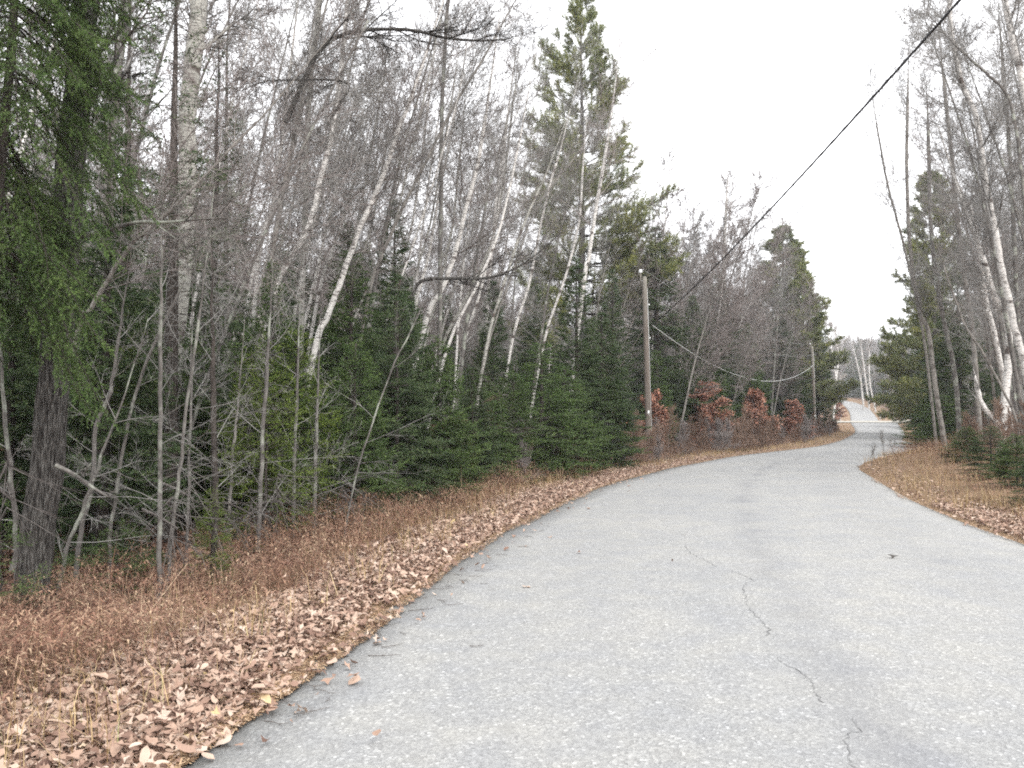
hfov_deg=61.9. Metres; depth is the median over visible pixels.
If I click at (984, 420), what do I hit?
bare shrub
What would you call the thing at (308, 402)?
fir tree
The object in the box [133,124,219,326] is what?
bare tree
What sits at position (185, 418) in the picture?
sapling
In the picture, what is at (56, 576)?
young fir
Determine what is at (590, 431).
fir tree
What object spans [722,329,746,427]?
spruce tree
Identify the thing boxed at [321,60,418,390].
birch tree
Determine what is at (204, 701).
fallen leaves
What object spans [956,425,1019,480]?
spruce tree
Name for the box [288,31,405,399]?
birch tree
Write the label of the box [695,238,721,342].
bare tree
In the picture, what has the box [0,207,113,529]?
spruce tree
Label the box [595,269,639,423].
spruce tree
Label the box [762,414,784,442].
bare shrub
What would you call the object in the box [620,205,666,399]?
bare tree
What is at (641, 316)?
bare tree
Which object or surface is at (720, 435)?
bare shrub
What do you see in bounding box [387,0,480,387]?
birch tree
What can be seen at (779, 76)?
sky
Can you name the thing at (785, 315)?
bare tree
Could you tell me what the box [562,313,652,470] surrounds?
spruce tree
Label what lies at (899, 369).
pine tree
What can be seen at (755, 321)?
bare tree
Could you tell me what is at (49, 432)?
broadleaf tree
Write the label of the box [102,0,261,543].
bare tree
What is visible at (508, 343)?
bare tree
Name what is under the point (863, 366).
birch tree
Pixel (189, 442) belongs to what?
sapling
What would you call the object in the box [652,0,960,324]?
overhead cable
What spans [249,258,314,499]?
spruce tree
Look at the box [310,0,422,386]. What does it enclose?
birch tree
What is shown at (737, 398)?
spruce tree
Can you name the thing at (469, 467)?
young fir
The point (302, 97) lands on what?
bare tree
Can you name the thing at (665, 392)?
spruce tree
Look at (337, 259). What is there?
bare tree
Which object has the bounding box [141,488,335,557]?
dead branch
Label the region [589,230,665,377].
bare tree
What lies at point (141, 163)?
bare tree
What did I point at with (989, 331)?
bare tree
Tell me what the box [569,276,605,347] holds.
bare tree
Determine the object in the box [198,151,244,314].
bare tree
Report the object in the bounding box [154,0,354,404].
bare tree
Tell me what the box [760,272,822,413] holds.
bare tree
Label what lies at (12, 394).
spruce tree
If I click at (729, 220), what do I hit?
bare tree
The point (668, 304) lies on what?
bare tree
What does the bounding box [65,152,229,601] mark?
sapling
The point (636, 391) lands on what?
spruce tree
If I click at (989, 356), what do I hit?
bare tree
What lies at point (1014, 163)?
bare tree
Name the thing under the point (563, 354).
spruce tree
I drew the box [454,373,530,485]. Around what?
spruce tree
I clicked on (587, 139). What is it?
broadleaf tree
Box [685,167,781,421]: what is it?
bare tree
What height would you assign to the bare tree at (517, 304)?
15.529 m
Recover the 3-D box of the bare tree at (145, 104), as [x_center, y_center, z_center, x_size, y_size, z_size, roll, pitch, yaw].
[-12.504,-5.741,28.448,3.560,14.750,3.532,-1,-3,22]
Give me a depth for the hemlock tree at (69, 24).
6.81 m
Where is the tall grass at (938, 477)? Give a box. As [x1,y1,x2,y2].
[863,442,1019,515]
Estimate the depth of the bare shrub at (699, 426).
39.51 m
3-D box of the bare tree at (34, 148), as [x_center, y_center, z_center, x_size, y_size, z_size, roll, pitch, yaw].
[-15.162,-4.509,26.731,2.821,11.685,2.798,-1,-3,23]
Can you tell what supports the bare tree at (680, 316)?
on the ground at (884, 471)
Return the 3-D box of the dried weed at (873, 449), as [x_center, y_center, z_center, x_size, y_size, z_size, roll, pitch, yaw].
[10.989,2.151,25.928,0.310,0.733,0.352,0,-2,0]
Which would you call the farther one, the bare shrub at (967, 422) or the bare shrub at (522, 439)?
the bare shrub at (967, 422)
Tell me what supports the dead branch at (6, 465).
on the ground at (884, 471)
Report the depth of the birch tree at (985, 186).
20.06 m
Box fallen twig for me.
[293,707,327,714]
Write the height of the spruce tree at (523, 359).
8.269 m
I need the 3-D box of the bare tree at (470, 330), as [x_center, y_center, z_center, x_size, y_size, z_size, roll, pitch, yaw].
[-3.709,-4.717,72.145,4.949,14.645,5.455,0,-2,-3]
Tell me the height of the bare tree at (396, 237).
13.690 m
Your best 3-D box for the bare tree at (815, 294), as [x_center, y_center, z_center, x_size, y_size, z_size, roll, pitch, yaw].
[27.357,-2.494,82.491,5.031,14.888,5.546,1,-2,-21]
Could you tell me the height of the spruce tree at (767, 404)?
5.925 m
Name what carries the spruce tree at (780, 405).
on the ground at (884, 471)
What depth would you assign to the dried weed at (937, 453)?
23.97 m
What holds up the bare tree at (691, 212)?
on the ground at (884, 471)
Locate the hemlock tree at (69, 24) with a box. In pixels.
[0,0,164,429]
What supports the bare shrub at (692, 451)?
on the ground at (884, 471)
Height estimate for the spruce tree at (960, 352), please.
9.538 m
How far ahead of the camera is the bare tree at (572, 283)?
57.64 m
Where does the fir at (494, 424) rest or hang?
on the ground at (884, 471)
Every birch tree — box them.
[215,0,405,487]
[219,0,375,457]
[221,0,387,354]
[224,0,455,506]
[227,14,335,360]
[242,5,437,372]
[243,67,335,355]
[260,7,359,373]
[267,57,377,408]
[286,0,470,485]
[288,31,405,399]
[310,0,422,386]
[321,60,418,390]
[329,0,479,432]
[356,1,510,492]
[372,0,465,338]
[377,0,585,403]
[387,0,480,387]
[407,0,549,376]
[412,0,577,489]
[418,51,504,370]
[433,14,542,370]
[452,60,542,408]
[474,57,601,420]
[480,0,559,359]
[501,12,628,408]
[529,16,687,391]
[529,68,647,417]
[699,134,757,364]
[824,309,845,418]
[827,318,850,420]
[845,334,867,408]
[854,336,873,409]
[863,338,876,411]
[903,0,1023,383]
[917,128,1022,420]
[920,93,1022,442]
[960,0,1023,103]
[963,356,1000,448]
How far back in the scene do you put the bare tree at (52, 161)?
25.31 m
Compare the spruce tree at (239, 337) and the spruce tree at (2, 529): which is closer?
the spruce tree at (2, 529)
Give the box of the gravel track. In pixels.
[837,420,907,421]
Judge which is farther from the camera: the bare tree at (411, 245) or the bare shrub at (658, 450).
the bare tree at (411, 245)
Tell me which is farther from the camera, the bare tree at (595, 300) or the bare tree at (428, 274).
the bare tree at (595, 300)
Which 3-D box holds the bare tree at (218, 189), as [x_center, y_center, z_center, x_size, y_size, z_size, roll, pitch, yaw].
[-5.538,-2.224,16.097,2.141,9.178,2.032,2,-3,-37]
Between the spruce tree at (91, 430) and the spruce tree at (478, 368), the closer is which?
the spruce tree at (91, 430)
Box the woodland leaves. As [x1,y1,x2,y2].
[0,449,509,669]
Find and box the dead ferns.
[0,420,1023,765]
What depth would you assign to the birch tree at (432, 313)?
26.16 m
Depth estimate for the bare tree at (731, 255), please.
71.81 m
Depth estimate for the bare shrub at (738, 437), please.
41.41 m
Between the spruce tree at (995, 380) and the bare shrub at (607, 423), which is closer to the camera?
the bare shrub at (607, 423)
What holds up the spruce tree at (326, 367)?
on the ground at (884, 471)
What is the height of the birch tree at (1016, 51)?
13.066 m
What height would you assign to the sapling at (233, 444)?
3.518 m
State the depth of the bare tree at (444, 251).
45.53 m
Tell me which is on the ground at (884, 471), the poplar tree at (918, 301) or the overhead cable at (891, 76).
the poplar tree at (918, 301)
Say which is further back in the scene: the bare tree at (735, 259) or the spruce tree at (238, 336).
the bare tree at (735, 259)
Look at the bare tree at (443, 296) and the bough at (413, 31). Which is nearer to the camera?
the bough at (413, 31)
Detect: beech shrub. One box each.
[637,388,674,445]
[683,380,736,444]
[733,387,782,437]
[780,399,816,439]
[832,403,848,419]
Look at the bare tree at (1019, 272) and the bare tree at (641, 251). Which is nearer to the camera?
the bare tree at (1019, 272)
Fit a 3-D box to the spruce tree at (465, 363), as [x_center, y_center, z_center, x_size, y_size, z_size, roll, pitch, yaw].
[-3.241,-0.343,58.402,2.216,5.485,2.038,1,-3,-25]
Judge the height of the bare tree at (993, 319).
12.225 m
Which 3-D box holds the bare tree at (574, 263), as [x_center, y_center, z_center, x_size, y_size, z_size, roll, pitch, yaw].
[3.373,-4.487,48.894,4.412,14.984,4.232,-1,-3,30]
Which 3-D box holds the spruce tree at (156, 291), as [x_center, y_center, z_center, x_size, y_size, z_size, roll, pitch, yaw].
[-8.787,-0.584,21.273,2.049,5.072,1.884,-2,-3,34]
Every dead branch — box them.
[0,456,108,588]
[106,497,255,598]
[112,458,257,584]
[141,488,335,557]
[188,504,267,579]
[198,473,364,550]
[304,476,396,533]
[433,333,539,425]
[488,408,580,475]
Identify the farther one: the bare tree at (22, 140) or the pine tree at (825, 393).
the pine tree at (825, 393)
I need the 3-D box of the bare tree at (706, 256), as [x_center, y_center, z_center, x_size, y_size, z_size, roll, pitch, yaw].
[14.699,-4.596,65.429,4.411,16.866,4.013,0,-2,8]
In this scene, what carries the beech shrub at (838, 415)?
on the ground at (884, 471)
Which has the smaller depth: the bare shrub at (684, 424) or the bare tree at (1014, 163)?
the bare tree at (1014, 163)
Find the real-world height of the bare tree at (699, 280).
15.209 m
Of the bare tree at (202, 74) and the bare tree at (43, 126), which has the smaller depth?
the bare tree at (202, 74)
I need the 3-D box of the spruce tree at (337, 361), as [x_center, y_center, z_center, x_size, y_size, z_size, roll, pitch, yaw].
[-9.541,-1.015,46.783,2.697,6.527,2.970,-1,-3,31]
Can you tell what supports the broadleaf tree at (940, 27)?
on the ground at (884, 471)
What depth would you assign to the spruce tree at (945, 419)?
35.88 m
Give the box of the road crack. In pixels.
[695,555,862,767]
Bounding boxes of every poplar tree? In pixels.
[852,53,937,444]
[864,15,948,449]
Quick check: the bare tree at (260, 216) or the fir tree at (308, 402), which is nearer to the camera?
the fir tree at (308, 402)
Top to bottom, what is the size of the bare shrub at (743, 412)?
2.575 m
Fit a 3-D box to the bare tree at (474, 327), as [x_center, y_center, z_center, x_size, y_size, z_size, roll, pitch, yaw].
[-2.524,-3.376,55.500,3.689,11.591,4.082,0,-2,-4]
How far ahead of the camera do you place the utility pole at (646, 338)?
38.00 m
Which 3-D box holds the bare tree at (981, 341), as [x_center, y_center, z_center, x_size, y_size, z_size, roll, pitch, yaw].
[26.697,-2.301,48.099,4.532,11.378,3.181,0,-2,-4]
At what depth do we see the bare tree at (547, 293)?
36.18 m
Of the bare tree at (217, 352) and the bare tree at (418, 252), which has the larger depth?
the bare tree at (418, 252)
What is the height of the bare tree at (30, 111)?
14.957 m
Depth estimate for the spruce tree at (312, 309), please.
21.02 m
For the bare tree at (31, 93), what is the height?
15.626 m
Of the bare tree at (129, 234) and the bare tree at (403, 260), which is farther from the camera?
the bare tree at (403, 260)
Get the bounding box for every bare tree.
[0,0,107,200]
[0,0,113,192]
[0,0,168,208]
[0,1,90,293]
[4,56,120,268]
[9,79,58,265]
[10,0,97,193]
[11,3,147,279]
[14,0,284,289]
[18,4,182,288]
[80,18,153,271]
[82,0,295,393]
[82,48,157,289]
[85,2,185,278]
[88,0,402,536]
[89,0,269,288]
[114,141,167,290]
[115,151,169,296]
[116,104,158,291]
[118,115,209,322]
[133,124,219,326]
[137,0,428,507]
[137,110,235,316]
[138,93,256,312]
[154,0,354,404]
[158,0,303,383]
[159,0,311,381]
[159,145,248,287]
[193,41,344,329]
[193,89,298,372]
[198,45,287,366]
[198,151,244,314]
[202,194,248,321]
[207,0,406,392]
[219,39,402,346]
[230,123,342,312]
[240,198,270,311]
[244,54,407,314]
[251,205,286,314]
[277,137,353,324]
[281,98,418,344]
[285,0,500,383]
[286,172,345,318]
[295,189,356,324]
[311,218,360,323]
[312,152,371,390]
[321,187,362,328]
[339,196,379,315]
[340,64,429,302]
[345,21,470,369]
[349,147,434,316]
[349,208,387,327]
[369,130,434,304]
[381,205,452,299]
[384,223,426,287]
[386,6,493,303]
[387,75,551,366]
[403,205,452,353]
[405,154,491,335]
[407,40,552,412]
[410,178,474,354]
[418,164,510,356]
[418,219,479,343]
[418,245,443,345]
[421,139,511,362]
[423,244,465,353]
[424,258,456,359]
[433,97,512,402]
[433,130,536,403]
[436,246,480,372]
[443,249,495,397]
[444,240,498,408]
[448,101,532,369]
[451,240,500,368]
[454,168,557,348]
[460,188,525,375]
[465,108,554,379]
[465,255,512,399]
[489,132,555,397]
[493,100,625,406]
[496,213,555,382]
[497,302,518,378]
[500,238,556,389]
[504,182,586,402]
[506,248,542,355]
[536,195,607,409]
[538,237,577,372]
[545,193,597,374]
[547,174,645,355]
[548,237,599,372]
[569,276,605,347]
[570,252,611,368]
[575,190,616,343]
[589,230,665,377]
[590,185,652,362]
[591,189,672,376]
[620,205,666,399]
[622,231,673,398]
[625,145,697,378]
[629,254,676,401]
[636,215,682,339]
[640,245,690,366]
[641,274,693,368]
[643,207,724,440]
[649,189,707,379]
[649,206,712,370]
[653,245,712,389]
[661,242,711,367]
[662,200,712,355]
[663,205,759,442]
[668,207,743,427]
[677,240,719,326]
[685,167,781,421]
[687,164,757,399]
[688,214,726,336]
[694,214,745,354]
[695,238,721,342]
[714,201,771,402]
[721,245,790,373]
[722,205,772,347]
[722,256,774,388]
[729,214,799,407]
[731,259,773,384]
[732,232,773,380]
[735,275,778,376]
[748,255,795,392]
[749,200,811,416]
[756,263,796,403]
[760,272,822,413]
[764,289,801,380]
[768,243,802,377]
[782,284,826,397]
[796,295,831,396]
[877,0,1023,429]
[904,101,1022,448]
[913,0,1023,338]
[915,121,1023,408]
[922,302,963,379]
[923,92,1023,389]
[926,38,1023,439]
[940,207,995,417]
[942,145,1023,410]
[951,245,1016,412]
[955,105,1023,315]
[957,0,1023,231]
[961,206,1020,351]
[962,284,1014,369]
[963,76,1023,331]
[967,176,1023,414]
[967,251,1016,371]
[976,207,1023,365]
[988,58,1023,271]
[988,85,1023,307]
[991,3,1023,196]
[996,180,1023,328]
[1003,105,1023,402]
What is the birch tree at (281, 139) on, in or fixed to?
on the ground at (884, 471)
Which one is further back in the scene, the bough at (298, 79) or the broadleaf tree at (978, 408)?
the broadleaf tree at (978, 408)
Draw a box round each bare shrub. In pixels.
[505,419,554,481]
[509,426,536,484]
[510,441,540,482]
[537,416,572,476]
[557,431,585,471]
[591,412,635,468]
[619,420,653,465]
[620,412,646,463]
[628,409,649,463]
[640,428,665,463]
[643,425,674,462]
[649,436,672,461]
[653,416,670,449]
[656,403,687,457]
[671,420,700,454]
[678,414,697,453]
[679,421,693,445]
[681,433,698,455]
[690,410,711,453]
[696,418,722,449]
[698,427,709,453]
[710,417,737,451]
[710,418,722,447]
[715,417,745,451]
[720,415,736,450]
[725,423,747,450]
[730,405,759,451]
[740,410,756,447]
[746,434,760,450]
[749,413,770,449]
[758,429,773,447]
[760,419,775,448]
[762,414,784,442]
[778,425,792,443]
[788,428,795,442]
[791,426,805,442]
[798,415,819,441]
[803,419,816,441]
[811,413,820,437]
[815,414,828,437]
[823,415,837,433]
[949,410,986,453]
[963,401,987,432]
[969,410,991,445]
[975,396,1021,456]
[983,395,1006,441]
[1007,399,1023,463]
[1007,407,1017,449]
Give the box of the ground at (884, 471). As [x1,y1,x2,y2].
[0,385,1023,766]
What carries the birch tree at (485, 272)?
on the ground at (884, 471)
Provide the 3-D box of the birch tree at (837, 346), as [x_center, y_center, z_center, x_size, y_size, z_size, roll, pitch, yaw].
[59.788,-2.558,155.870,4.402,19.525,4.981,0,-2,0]
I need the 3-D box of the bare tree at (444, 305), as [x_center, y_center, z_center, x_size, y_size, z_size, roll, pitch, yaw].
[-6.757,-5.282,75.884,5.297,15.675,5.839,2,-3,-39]
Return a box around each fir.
[0,518,59,637]
[51,547,82,610]
[70,519,153,602]
[177,486,240,586]
[199,331,326,551]
[442,434,490,493]
[469,396,513,462]
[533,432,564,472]
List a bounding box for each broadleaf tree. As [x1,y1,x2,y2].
[1,0,251,534]
[4,0,250,617]
[8,0,397,573]
[332,0,549,488]
[379,0,559,484]
[477,25,681,413]
[866,0,1000,446]
[871,58,985,442]
[876,0,1023,217]
[901,172,1022,444]
[968,0,1023,444]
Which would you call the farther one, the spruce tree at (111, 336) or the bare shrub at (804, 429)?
the bare shrub at (804, 429)
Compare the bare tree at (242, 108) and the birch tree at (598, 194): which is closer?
the bare tree at (242, 108)
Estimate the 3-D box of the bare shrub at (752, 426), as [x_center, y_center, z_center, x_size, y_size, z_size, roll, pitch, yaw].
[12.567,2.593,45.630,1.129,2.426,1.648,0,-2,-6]
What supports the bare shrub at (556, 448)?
on the ground at (884, 471)
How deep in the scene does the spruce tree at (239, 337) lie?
28.16 m
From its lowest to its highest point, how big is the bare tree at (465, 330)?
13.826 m
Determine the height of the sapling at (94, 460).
4.452 m
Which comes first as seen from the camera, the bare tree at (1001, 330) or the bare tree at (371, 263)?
the bare tree at (1001, 330)
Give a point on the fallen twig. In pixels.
(308, 711)
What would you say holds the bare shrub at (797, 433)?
on the ground at (884, 471)
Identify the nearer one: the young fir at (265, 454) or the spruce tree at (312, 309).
the young fir at (265, 454)
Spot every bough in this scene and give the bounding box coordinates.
[224,17,349,126]
[283,0,547,123]
[409,215,568,299]
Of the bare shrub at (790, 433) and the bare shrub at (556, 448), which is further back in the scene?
the bare shrub at (790, 433)
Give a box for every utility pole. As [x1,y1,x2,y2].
[639,269,651,450]
[809,343,815,420]
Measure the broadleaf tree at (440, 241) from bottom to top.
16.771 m
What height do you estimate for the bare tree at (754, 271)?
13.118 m
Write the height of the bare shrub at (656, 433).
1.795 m
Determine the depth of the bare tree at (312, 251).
36.96 m
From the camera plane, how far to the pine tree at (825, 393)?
84.35 m
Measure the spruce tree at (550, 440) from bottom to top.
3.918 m
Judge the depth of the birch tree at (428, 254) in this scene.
23.23 m
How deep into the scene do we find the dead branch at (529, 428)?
20.02 m
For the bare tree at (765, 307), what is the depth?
72.19 m
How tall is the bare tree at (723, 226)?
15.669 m
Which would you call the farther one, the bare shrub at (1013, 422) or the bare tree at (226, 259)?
the bare shrub at (1013, 422)
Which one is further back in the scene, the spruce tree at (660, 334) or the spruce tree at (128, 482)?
the spruce tree at (660, 334)
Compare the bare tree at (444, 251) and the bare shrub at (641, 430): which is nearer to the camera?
the bare shrub at (641, 430)
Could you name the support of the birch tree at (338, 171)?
on the ground at (884, 471)
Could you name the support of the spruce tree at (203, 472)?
on the ground at (884, 471)
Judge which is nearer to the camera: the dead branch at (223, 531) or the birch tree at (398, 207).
the dead branch at (223, 531)
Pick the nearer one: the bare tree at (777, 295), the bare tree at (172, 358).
the bare tree at (172, 358)
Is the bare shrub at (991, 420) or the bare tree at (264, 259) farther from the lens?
the bare tree at (264, 259)
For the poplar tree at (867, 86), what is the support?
on the ground at (884, 471)
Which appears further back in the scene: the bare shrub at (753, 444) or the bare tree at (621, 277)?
the bare tree at (621, 277)
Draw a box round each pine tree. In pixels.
[506,0,690,365]
[746,224,860,424]
[790,260,835,412]
[865,170,991,433]
[865,240,968,422]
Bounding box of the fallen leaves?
[0,425,1023,767]
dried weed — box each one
[868,443,878,466]
[878,429,884,456]
[888,437,895,452]
[936,451,950,461]
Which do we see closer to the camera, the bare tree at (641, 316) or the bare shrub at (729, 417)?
the bare shrub at (729, 417)
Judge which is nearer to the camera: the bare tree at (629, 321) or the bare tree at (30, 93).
the bare tree at (30, 93)
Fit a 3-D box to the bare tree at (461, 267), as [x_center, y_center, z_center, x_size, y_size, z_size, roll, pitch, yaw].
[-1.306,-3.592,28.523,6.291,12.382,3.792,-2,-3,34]
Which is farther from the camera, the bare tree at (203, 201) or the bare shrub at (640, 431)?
the bare tree at (203, 201)
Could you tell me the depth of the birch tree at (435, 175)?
17.11 m
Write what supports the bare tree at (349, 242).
on the ground at (884, 471)
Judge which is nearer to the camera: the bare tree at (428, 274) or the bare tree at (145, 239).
the bare tree at (145, 239)
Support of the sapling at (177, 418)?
on the ground at (884, 471)
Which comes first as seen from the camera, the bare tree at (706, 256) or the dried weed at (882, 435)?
the dried weed at (882, 435)
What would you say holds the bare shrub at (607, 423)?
on the ground at (884, 471)
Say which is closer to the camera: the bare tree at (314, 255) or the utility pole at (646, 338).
the utility pole at (646, 338)
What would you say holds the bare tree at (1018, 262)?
on the ground at (884, 471)
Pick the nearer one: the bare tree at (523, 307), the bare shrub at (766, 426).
the bare shrub at (766, 426)
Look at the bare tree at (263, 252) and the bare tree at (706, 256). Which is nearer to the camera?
the bare tree at (263, 252)
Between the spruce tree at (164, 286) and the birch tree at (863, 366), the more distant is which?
the birch tree at (863, 366)
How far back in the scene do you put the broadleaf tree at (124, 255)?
9.64 m
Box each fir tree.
[15,323,136,532]
[94,297,209,510]
[208,347,297,539]
[235,324,353,534]
[280,335,425,528]
[385,335,500,503]
[440,364,507,491]
[473,370,561,484]
[530,364,627,473]
[570,371,651,469]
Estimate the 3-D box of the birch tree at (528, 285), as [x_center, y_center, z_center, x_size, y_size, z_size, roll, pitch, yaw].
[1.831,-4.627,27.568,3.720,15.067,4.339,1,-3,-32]
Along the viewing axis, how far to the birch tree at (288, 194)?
24.99 m
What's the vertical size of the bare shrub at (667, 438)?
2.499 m
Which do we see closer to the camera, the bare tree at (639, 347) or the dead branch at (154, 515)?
the dead branch at (154, 515)
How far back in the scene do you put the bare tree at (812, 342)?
88.00 m
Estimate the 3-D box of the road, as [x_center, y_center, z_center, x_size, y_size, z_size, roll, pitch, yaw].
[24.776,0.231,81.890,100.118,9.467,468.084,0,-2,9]
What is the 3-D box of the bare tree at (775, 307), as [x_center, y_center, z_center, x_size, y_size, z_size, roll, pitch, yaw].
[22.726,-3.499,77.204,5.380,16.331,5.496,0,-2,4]
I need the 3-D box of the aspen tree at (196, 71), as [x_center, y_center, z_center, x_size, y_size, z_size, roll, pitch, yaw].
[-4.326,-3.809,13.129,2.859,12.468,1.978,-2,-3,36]
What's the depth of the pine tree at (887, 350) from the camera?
78.14 m
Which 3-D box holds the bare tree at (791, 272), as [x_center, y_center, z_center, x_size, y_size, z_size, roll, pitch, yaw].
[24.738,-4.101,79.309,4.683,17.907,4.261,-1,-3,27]
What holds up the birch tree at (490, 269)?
on the ground at (884, 471)
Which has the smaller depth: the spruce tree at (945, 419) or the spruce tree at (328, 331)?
the spruce tree at (328, 331)
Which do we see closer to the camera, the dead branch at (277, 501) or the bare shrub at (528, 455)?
the dead branch at (277, 501)
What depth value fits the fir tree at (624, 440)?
26.56 m
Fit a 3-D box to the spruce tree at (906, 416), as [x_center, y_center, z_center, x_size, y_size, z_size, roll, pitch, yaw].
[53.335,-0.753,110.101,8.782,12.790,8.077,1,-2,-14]
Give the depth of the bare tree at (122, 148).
31.05 m
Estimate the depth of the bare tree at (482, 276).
51.58 m
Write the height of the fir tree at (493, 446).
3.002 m
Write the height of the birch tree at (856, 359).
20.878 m
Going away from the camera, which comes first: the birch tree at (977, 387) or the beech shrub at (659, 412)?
the birch tree at (977, 387)
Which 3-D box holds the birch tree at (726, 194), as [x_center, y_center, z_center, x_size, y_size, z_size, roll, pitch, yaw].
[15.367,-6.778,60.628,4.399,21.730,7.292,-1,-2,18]
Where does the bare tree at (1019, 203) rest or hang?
on the ground at (884, 471)
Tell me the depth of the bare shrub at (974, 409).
34.56 m
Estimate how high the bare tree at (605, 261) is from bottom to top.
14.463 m
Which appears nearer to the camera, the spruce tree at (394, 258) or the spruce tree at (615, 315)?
the spruce tree at (394, 258)
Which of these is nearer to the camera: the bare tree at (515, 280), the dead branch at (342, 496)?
the dead branch at (342, 496)
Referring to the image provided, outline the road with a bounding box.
[181,400,1023,767]
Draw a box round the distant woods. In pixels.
[2,140,1022,415]
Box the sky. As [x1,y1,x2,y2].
[0,0,1023,343]
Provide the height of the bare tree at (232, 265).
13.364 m
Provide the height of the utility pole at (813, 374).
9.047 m
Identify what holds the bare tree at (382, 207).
on the ground at (884, 471)
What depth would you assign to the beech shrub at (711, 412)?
46.86 m
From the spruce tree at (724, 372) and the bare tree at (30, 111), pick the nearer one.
the bare tree at (30, 111)
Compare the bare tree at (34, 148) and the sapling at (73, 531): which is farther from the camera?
the bare tree at (34, 148)
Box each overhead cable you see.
[651,324,811,381]
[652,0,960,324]
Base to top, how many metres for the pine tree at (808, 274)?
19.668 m
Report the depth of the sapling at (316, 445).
12.44 m
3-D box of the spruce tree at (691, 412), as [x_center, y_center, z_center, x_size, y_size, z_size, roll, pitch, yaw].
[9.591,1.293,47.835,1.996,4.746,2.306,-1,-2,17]
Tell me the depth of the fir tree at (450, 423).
16.61 m
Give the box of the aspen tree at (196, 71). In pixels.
[162,0,292,529]
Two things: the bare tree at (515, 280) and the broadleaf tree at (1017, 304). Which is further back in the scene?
the bare tree at (515, 280)
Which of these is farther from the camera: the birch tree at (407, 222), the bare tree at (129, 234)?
the birch tree at (407, 222)
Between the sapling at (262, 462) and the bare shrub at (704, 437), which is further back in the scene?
the bare shrub at (704, 437)
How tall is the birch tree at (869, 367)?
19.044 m
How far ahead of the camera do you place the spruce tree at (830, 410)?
89.58 m
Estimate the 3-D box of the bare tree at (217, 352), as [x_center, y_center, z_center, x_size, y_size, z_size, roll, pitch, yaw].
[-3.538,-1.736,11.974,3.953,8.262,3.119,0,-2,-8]
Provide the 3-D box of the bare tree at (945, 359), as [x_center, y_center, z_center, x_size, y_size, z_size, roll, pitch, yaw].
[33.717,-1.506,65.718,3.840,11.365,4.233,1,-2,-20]
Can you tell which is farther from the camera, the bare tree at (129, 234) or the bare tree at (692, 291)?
the bare tree at (692, 291)
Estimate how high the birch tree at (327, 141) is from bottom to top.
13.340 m
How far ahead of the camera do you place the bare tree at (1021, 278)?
33.53 m
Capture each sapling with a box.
[0,224,33,577]
[15,169,260,577]
[15,301,202,595]
[21,333,279,558]
[27,212,190,577]
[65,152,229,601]
[118,213,271,563]
[120,253,205,525]
[122,155,265,596]
[163,221,292,579]
[199,296,313,546]
[223,230,371,552]
[244,279,395,538]
[278,302,393,535]
[313,213,479,540]
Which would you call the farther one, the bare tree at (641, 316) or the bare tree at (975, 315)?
the bare tree at (641, 316)
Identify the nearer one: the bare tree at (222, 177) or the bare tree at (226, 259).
the bare tree at (226, 259)
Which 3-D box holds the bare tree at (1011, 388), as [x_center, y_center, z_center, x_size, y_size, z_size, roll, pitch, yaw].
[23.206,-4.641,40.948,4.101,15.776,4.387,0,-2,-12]
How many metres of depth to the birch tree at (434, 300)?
21.14 m
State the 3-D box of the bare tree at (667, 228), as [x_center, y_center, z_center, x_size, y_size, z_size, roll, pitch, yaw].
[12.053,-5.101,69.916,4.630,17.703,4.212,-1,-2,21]
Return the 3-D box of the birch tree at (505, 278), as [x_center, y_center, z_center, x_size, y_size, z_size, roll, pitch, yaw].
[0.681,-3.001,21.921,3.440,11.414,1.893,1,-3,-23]
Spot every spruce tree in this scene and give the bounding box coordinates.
[0,102,202,577]
[0,154,91,542]
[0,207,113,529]
[0,246,141,519]
[0,445,12,535]
[81,301,157,509]
[84,282,118,426]
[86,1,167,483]
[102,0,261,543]
[127,266,206,509]
[139,262,193,393]
[139,320,237,531]
[144,141,236,434]
[155,254,207,402]
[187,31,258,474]
[196,339,273,515]
[202,261,328,537]
[222,306,258,493]
[227,297,261,386]
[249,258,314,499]
[278,254,336,425]
[303,250,403,502]
[307,223,390,483]
[323,310,344,410]
[329,272,473,509]
[335,241,379,417]
[359,200,429,435]
[384,304,424,479]
[390,284,445,424]
[434,295,468,438]
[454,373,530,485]
[458,347,470,400]
[461,329,502,422]
[462,280,524,437]
[500,341,601,482]
[504,346,521,408]
[509,280,560,431]
[532,330,563,421]
[537,257,614,464]
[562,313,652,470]
[574,341,598,418]
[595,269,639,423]
[618,226,712,437]
[629,328,644,414]
[638,350,680,445]
[643,322,667,415]
[660,295,738,438]
[671,366,697,445]
[694,276,760,435]
[701,315,736,428]
[715,351,738,419]
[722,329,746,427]
[728,322,774,432]
[757,302,821,434]
[761,371,778,430]
[804,317,840,426]
[891,394,955,446]
[894,318,956,427]
[894,349,940,425]
[900,394,973,451]
[909,275,1000,437]
[936,426,987,461]
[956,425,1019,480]
[971,434,1023,484]
[981,354,1000,418]
[1002,459,1023,505]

